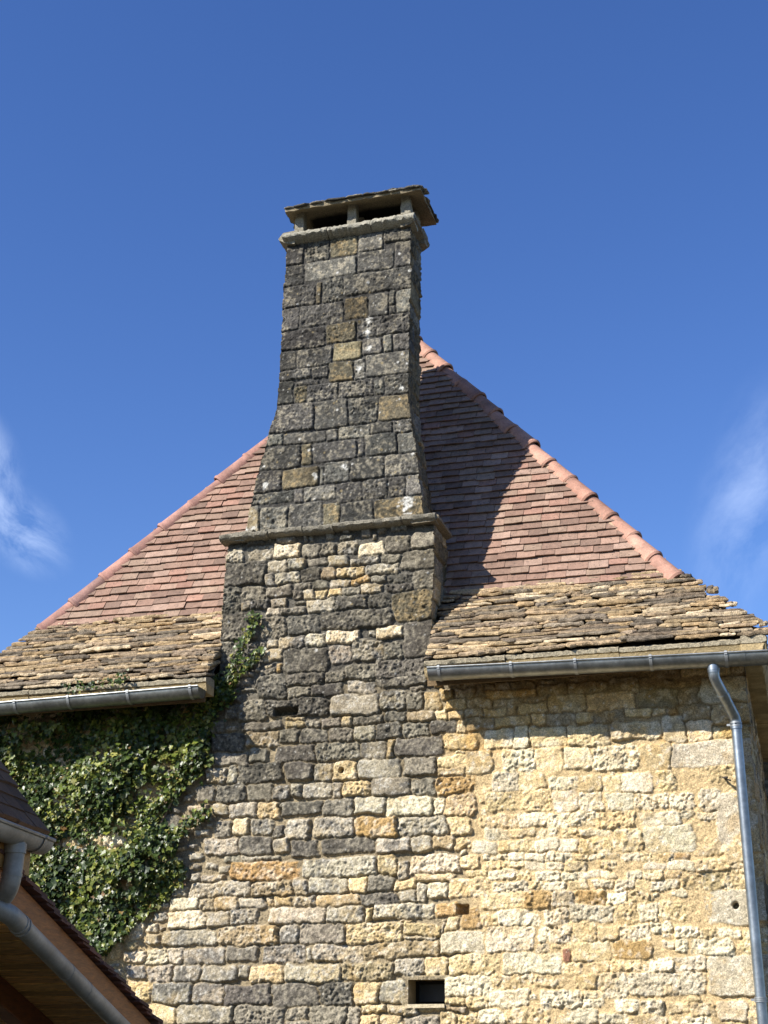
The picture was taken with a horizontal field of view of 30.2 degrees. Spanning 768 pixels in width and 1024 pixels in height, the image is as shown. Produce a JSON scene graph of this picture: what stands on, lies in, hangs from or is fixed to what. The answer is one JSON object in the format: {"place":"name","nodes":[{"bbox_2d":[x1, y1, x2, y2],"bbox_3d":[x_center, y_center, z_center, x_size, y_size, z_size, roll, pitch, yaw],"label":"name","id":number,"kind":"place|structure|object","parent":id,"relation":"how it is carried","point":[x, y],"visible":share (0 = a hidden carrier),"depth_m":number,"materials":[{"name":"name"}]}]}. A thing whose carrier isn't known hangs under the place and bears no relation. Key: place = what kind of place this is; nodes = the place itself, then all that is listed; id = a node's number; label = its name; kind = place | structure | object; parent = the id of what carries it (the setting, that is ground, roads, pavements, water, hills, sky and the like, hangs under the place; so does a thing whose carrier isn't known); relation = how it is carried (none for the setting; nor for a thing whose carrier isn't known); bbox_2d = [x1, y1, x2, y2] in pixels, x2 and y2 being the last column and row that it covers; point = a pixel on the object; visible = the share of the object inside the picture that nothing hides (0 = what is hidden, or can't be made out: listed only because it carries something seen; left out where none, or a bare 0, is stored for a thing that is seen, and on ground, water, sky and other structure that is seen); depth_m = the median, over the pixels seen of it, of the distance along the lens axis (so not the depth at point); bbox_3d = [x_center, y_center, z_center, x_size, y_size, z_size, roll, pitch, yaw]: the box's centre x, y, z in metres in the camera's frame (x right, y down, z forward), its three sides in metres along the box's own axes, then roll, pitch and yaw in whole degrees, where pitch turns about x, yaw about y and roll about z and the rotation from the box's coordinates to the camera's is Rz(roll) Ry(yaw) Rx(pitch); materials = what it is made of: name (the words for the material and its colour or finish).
{"place":"outdoors","nodes":[
{"label":"outdoors","id":0,"kind":"place"},
{"bbox_2d":[0,761,163,1023],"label":"neighbouring house","id":1,"kind":"structure","parent":0,"point":[55,968],"depth_m":6.71,"materials":[{"name":"brown wood"}]},
{"bbox_2d":[0,185,767,1023],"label":"stone house","id":2,"kind":"structure","parent":0,"point":[488,743],"depth_m":12.56,"materials":[{"name":"stone"}]},
{"bbox_2d":[0,610,266,962],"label":"ivy","id":3,"kind":"object","parent":2,"relation":"attached to","point":[119,868],"visible":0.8,"depth_m":13.02,"materials":[{"name":"green plant"}]},
{"bbox_2d":[407,979,444,1007],"bbox_3d":[0.398,4.026,11.915,0.375,0.255,0.404,-6,-22,15],"label":"window","id":4,"kind":"structure","parent":2,"relation":"in","point":[430,993],"depth_m":11.99,"materials":[{"name":"glass"}]},
{"bbox_2d":[0,0,767,652],"label":"sky","id":5,"kind":"structure","parent":0,"point":[594,173],"materials":[{"name":"blue"}]},
{"bbox_2d":[763,762,767,812],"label":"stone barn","id":6,"kind":"structure","parent":0,"point":[765,766],"depth_m":16.21,"materials":[{"name":"stone"}]}
]}

